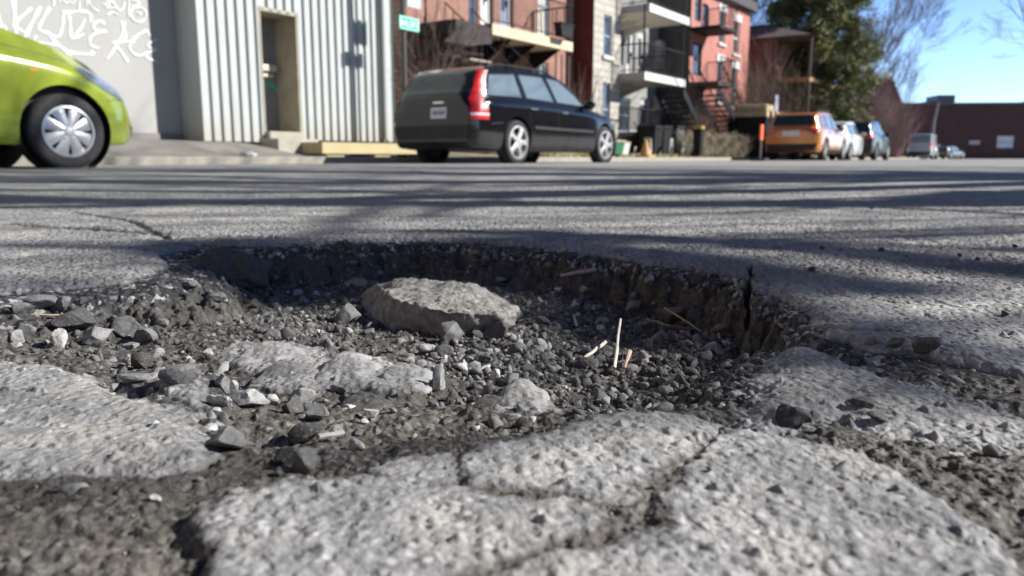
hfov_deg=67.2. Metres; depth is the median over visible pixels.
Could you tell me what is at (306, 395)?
stone
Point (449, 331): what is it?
stone
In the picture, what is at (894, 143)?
bare shrub
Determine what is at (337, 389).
stone
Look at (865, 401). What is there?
stone
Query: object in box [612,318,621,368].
splinter
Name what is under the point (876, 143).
grey crossover
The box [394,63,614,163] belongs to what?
black wagon
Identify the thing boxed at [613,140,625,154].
green bin
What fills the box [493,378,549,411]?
embedded rock
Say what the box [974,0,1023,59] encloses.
bare tree
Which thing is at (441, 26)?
winding stair
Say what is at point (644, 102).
door
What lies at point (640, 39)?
door
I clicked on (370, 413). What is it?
stone
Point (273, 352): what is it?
embedded rock
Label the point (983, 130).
long building
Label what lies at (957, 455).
stone
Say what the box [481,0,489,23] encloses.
door
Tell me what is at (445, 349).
stone
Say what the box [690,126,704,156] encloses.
yellow topped bin
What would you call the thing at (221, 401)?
stone
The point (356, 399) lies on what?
embedded rock
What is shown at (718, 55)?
window
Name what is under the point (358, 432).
stone
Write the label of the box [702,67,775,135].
bare shrub
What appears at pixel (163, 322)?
stone
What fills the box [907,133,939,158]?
grey van
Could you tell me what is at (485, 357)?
stone
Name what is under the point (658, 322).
straw
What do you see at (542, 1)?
window
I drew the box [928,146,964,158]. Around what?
dark green car
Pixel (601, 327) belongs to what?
stone
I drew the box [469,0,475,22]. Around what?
window
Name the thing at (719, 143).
tan hedge
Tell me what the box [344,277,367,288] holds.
embedded rock
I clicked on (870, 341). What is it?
stone
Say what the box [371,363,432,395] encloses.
embedded rock
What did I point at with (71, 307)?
stone
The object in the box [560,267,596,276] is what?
splinter
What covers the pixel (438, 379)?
stone
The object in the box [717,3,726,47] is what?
window
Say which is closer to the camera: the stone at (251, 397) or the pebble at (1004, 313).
the stone at (251, 397)
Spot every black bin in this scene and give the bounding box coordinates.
[636,125,663,154]
[661,126,672,154]
[671,126,684,154]
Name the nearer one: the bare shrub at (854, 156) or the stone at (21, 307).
the stone at (21, 307)
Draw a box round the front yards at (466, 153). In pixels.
[450,152,925,157]
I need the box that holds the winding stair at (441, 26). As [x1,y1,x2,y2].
[407,2,537,72]
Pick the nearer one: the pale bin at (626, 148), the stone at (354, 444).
the stone at (354, 444)
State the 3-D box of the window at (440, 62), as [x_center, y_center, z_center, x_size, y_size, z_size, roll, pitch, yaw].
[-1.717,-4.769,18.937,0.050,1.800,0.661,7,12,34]
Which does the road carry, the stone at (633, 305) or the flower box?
the stone at (633, 305)
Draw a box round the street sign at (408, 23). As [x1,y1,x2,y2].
[398,0,420,156]
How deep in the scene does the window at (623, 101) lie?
28.17 m
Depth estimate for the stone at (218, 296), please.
0.99 m
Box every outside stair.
[656,58,713,138]
[696,65,742,138]
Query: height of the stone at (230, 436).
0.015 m
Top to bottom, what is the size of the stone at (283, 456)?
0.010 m
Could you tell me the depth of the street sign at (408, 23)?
14.34 m
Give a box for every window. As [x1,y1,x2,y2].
[435,59,450,68]
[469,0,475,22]
[500,0,509,26]
[537,0,547,35]
[537,63,546,74]
[602,15,614,60]
[602,82,608,119]
[619,98,628,131]
[620,30,622,65]
[693,43,700,75]
[695,0,700,21]
[702,4,707,25]
[715,53,725,104]
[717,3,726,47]
[731,61,739,109]
[732,14,741,57]
[772,115,814,125]
[820,116,826,126]
[825,116,832,128]
[830,116,837,129]
[855,123,868,131]
[969,140,980,144]
[996,136,1014,147]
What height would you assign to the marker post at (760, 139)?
1.004 m
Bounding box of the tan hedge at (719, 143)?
[675,127,758,156]
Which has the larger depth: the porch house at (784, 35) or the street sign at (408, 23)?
the porch house at (784, 35)
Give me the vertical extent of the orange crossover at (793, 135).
1.666 m
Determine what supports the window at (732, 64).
in the salmon house at (719, 29)
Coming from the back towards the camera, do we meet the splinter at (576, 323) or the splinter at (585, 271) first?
the splinter at (585, 271)
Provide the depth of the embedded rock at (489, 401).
0.57 m
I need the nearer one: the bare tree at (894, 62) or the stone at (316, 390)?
the stone at (316, 390)
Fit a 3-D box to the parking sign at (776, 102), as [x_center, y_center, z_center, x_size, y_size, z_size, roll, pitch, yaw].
[10.460,-6.492,30.662,0.075,2.494,0.440,7,12,34]
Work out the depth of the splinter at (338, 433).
0.47 m
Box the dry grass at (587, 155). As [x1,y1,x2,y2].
[479,152,828,157]
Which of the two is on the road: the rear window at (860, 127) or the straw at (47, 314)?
the straw at (47, 314)
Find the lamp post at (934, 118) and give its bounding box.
[926,102,938,158]
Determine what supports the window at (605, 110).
in the stone house at (640, 38)
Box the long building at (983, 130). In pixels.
[827,95,1023,158]
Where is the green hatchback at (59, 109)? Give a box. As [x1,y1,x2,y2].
[0,27,131,167]
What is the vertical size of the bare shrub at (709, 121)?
2.341 m
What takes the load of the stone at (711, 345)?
on the road
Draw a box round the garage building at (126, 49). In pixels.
[0,0,183,139]
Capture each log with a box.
[736,104,768,111]
[736,110,768,116]
[769,111,773,117]
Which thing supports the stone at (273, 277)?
on the road
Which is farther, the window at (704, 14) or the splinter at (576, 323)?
the window at (704, 14)
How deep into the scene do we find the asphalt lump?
0.99 m
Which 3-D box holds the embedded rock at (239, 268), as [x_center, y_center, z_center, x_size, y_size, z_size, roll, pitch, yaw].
[-0.447,-0.035,1.232,0.143,0.063,0.151,0,10,0]
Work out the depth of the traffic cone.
20.79 m
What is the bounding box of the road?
[0,159,1023,575]
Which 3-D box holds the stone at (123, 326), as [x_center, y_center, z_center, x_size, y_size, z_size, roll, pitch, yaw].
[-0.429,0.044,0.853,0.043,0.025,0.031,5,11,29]
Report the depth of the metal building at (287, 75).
13.52 m
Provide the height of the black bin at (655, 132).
0.976 m
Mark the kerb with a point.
(148, 160)
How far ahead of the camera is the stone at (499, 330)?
0.91 m
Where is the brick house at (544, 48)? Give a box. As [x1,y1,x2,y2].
[392,0,573,143]
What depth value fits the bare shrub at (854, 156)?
47.01 m
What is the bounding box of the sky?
[750,0,1023,155]
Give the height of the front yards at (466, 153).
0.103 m
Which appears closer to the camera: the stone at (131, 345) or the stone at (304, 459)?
the stone at (304, 459)
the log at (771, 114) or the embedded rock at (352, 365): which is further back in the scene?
the log at (771, 114)
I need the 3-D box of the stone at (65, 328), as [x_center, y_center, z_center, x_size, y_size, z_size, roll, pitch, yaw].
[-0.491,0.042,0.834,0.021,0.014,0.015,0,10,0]
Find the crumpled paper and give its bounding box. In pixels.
[239,151,256,155]
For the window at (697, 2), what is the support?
in the salmon house at (719, 29)
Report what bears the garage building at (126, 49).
on the back lots
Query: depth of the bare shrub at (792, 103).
34.14 m
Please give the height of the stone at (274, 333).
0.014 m
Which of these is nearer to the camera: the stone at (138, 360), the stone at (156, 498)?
the stone at (156, 498)
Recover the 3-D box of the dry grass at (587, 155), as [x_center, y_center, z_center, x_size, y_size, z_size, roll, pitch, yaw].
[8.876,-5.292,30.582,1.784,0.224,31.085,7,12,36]
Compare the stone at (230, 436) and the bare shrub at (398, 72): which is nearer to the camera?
the stone at (230, 436)
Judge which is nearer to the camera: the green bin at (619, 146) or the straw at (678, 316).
the straw at (678, 316)
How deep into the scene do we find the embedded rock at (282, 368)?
0.64 m
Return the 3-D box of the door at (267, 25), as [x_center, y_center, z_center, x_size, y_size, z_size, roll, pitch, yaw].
[-4.340,-3.716,13.455,0.200,1.952,0.807,7,12,34]
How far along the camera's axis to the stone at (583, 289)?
1.17 m
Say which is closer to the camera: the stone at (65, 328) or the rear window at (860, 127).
the stone at (65, 328)
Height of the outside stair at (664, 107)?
3.222 m
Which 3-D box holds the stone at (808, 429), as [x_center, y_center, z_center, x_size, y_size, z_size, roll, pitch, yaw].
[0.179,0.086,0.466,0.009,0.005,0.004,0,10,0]
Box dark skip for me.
[727,116,801,157]
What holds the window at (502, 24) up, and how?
in the brick house at (544, 48)
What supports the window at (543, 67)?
in the brick house at (544, 48)
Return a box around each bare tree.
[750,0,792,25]
[836,0,956,105]
[838,0,974,156]
[844,12,932,117]
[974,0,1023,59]
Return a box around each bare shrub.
[393,0,524,107]
[550,47,645,153]
[673,95,729,155]
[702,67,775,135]
[713,30,815,155]
[748,59,841,155]
[846,70,938,157]
[849,96,885,157]
[873,85,939,157]
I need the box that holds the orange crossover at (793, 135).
[765,110,845,159]
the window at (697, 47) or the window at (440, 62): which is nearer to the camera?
the window at (440, 62)
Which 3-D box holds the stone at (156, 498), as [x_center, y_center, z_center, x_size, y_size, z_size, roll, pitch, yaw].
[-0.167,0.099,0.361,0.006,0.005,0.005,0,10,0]
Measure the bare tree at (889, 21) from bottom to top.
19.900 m
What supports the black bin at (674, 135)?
on the front yards at (466, 153)
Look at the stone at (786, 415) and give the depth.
0.47 m
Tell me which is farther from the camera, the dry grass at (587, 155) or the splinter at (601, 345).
the dry grass at (587, 155)
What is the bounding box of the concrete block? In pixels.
[301,142,417,156]
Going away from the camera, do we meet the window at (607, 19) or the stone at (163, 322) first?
the stone at (163, 322)
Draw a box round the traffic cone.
[635,140,654,156]
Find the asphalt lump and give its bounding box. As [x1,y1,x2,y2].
[355,277,520,336]
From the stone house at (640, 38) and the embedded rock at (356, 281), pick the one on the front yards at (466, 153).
the stone house at (640, 38)
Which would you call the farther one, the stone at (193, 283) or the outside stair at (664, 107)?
the outside stair at (664, 107)
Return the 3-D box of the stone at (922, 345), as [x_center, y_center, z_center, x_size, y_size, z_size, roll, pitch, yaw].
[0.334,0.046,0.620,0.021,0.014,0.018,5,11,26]
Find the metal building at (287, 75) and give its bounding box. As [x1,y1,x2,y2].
[173,0,395,154]
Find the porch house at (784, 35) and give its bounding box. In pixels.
[746,24,843,111]
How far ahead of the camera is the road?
0.57 m
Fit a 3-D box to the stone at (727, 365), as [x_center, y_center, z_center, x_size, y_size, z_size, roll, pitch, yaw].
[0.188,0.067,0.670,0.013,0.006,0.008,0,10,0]
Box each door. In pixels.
[260,18,278,130]
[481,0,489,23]
[626,34,633,72]
[638,31,642,71]
[640,98,648,125]
[696,101,701,120]
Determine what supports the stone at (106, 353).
on the road
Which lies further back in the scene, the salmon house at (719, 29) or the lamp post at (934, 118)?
the lamp post at (934, 118)
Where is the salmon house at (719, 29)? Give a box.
[687,0,757,152]
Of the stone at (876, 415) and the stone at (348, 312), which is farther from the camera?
the stone at (348, 312)
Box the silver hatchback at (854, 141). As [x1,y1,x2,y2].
[802,121,865,159]
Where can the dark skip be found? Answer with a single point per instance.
(750, 129)
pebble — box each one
[808,267,815,271]
[1001,310,1009,315]
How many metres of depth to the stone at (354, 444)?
0.45 m
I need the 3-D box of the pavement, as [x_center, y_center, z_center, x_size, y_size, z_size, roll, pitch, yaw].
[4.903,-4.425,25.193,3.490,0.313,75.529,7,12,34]
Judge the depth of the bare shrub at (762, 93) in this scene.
30.51 m
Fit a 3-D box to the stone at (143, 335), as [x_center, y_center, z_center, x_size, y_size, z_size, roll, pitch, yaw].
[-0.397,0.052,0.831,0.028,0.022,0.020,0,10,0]
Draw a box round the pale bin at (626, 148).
[613,142,630,155]
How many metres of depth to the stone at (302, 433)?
0.47 m
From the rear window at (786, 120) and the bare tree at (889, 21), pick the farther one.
the bare tree at (889, 21)
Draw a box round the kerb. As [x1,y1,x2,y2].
[13,156,947,165]
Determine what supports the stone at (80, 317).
on the road
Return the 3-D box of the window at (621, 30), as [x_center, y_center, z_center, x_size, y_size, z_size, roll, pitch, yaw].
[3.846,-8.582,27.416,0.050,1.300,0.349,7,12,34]
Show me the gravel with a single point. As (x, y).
(668, 381)
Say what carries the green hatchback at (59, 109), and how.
on the road
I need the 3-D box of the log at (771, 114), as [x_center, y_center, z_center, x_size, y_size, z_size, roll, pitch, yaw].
[9.659,-6.818,30.255,1.240,0.280,0.280,7,-1,34]
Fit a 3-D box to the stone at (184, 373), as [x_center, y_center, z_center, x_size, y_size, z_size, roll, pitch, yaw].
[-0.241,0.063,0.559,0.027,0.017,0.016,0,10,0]
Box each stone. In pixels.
[8,329,24,342]
[12,302,35,313]
[17,324,36,335]
[22,294,57,308]
[48,308,95,327]
[50,328,67,349]
[52,326,69,330]
[54,296,70,312]
[66,305,84,311]
[80,296,91,304]
[82,326,113,346]
[101,348,113,358]
[110,316,142,337]
[119,373,151,382]
[121,342,139,348]
[130,352,153,368]
[132,327,158,344]
[149,494,161,502]
[155,318,168,327]
[158,363,200,384]
[182,280,197,286]
[202,348,212,356]
[204,425,246,448]
[205,292,226,300]
[206,396,228,406]
[214,373,229,393]
[230,389,269,405]
[264,328,280,339]
[270,274,278,279]
[273,446,294,465]
[281,394,303,414]
[287,422,321,444]
[290,388,316,402]
[293,447,316,474]
[304,403,329,420]
[308,387,319,393]
[330,385,346,393]
[334,303,361,323]
[348,438,364,451]
[353,428,363,436]
[362,409,379,418]
[416,343,431,352]
[432,363,444,390]
[434,344,452,354]
[438,320,464,344]
[474,353,490,362]
[483,321,507,339]
[580,286,589,292]
[597,324,605,331]
[626,300,640,310]
[655,307,683,323]
[702,341,720,351]
[720,361,734,368]
[775,403,812,426]
[802,426,815,432]
[847,396,874,408]
[864,338,875,344]
[866,410,887,422]
[886,337,904,347]
[912,337,941,353]
[949,452,964,458]
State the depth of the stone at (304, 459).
0.41 m
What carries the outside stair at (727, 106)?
on the front yards at (466, 153)
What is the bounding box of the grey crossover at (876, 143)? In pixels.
[829,120,890,159]
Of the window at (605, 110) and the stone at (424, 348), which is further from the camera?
the window at (605, 110)
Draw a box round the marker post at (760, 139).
[751,124,768,160]
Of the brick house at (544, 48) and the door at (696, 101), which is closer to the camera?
the brick house at (544, 48)
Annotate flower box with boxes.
[553,21,574,38]
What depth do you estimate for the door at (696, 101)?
30.54 m
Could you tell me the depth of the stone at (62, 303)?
0.87 m
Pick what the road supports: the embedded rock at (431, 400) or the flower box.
the embedded rock at (431, 400)
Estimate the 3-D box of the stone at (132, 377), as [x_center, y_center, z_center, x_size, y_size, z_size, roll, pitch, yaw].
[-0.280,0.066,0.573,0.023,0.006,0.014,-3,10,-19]
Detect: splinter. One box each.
[315,430,344,439]
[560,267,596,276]
[573,314,577,326]
[584,340,606,356]
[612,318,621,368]
[624,349,631,367]
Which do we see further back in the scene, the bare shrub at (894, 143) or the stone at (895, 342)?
the bare shrub at (894, 143)
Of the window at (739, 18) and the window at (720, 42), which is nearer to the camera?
the window at (720, 42)
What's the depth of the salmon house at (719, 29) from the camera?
30.59 m
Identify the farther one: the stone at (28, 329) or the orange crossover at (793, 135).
the orange crossover at (793, 135)
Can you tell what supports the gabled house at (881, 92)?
on the front yards at (466, 153)
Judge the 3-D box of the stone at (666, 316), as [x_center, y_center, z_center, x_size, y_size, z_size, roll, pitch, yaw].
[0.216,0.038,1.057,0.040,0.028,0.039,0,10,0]
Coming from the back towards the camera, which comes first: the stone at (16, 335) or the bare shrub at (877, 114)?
the bare shrub at (877, 114)
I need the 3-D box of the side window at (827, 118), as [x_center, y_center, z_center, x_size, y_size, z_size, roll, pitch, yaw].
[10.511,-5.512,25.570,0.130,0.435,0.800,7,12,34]
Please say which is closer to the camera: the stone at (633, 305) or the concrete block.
the stone at (633, 305)
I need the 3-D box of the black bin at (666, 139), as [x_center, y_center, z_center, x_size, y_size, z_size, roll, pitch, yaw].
[4.875,-4.859,25.527,0.685,0.998,0.670,7,12,34]
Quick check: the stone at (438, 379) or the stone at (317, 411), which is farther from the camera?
the stone at (438, 379)
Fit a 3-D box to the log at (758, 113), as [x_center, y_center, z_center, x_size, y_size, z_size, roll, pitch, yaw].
[9.288,-6.707,29.736,1.240,0.280,0.280,7,-14,34]
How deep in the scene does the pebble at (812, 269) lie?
1.03 m
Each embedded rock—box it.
[180,246,273,287]
[229,341,308,367]
[249,359,315,384]
[314,351,382,381]
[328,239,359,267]
[334,392,393,412]
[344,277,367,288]
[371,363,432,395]
[426,396,438,404]
[464,394,515,420]
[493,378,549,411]
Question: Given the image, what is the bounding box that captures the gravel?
[0,229,1023,575]
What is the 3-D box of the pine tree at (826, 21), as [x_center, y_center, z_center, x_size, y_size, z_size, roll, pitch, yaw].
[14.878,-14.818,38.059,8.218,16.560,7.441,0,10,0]
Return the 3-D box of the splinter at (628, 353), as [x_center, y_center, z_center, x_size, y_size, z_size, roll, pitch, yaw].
[0.112,0.068,0.746,0.010,0.016,0.018,0,10,0]
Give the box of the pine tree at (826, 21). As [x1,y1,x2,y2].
[760,0,892,122]
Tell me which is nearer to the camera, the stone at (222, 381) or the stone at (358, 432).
the stone at (358, 432)
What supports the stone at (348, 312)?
on the road
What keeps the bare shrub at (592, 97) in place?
on the front yards at (466, 153)
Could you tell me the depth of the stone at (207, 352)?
0.70 m
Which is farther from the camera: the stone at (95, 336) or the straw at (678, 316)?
the straw at (678, 316)
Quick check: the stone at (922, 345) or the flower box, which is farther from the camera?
the flower box
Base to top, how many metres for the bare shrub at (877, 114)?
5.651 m
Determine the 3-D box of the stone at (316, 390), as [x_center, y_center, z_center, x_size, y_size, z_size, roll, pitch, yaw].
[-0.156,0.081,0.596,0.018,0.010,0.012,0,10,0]
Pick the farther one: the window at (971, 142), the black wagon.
the window at (971, 142)
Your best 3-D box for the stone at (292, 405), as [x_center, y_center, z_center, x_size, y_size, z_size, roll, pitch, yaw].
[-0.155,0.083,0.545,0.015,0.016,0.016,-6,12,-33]
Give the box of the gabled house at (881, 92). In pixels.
[845,77,904,155]
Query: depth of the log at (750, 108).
29.67 m
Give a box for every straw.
[31,314,59,315]
[645,318,695,329]
[664,307,700,331]
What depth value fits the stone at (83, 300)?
0.91 m
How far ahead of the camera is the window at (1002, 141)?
75.69 m
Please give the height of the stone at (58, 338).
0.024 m
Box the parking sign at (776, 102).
[774,93,778,110]
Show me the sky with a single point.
(965, 69)
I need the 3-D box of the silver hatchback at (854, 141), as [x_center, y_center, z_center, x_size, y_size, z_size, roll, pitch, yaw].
[12.845,-5.804,30.549,2.019,1.516,4.048,7,12,34]
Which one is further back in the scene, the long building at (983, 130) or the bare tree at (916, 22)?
the long building at (983, 130)
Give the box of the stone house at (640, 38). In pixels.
[573,0,694,155]
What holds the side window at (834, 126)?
in the orange crossover at (793, 135)
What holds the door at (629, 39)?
in the stone house at (640, 38)
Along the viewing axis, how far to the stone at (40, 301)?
0.86 m
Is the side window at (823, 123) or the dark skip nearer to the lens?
the side window at (823, 123)
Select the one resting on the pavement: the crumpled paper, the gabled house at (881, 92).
the crumpled paper
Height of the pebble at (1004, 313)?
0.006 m
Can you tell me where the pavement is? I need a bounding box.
[22,139,857,157]

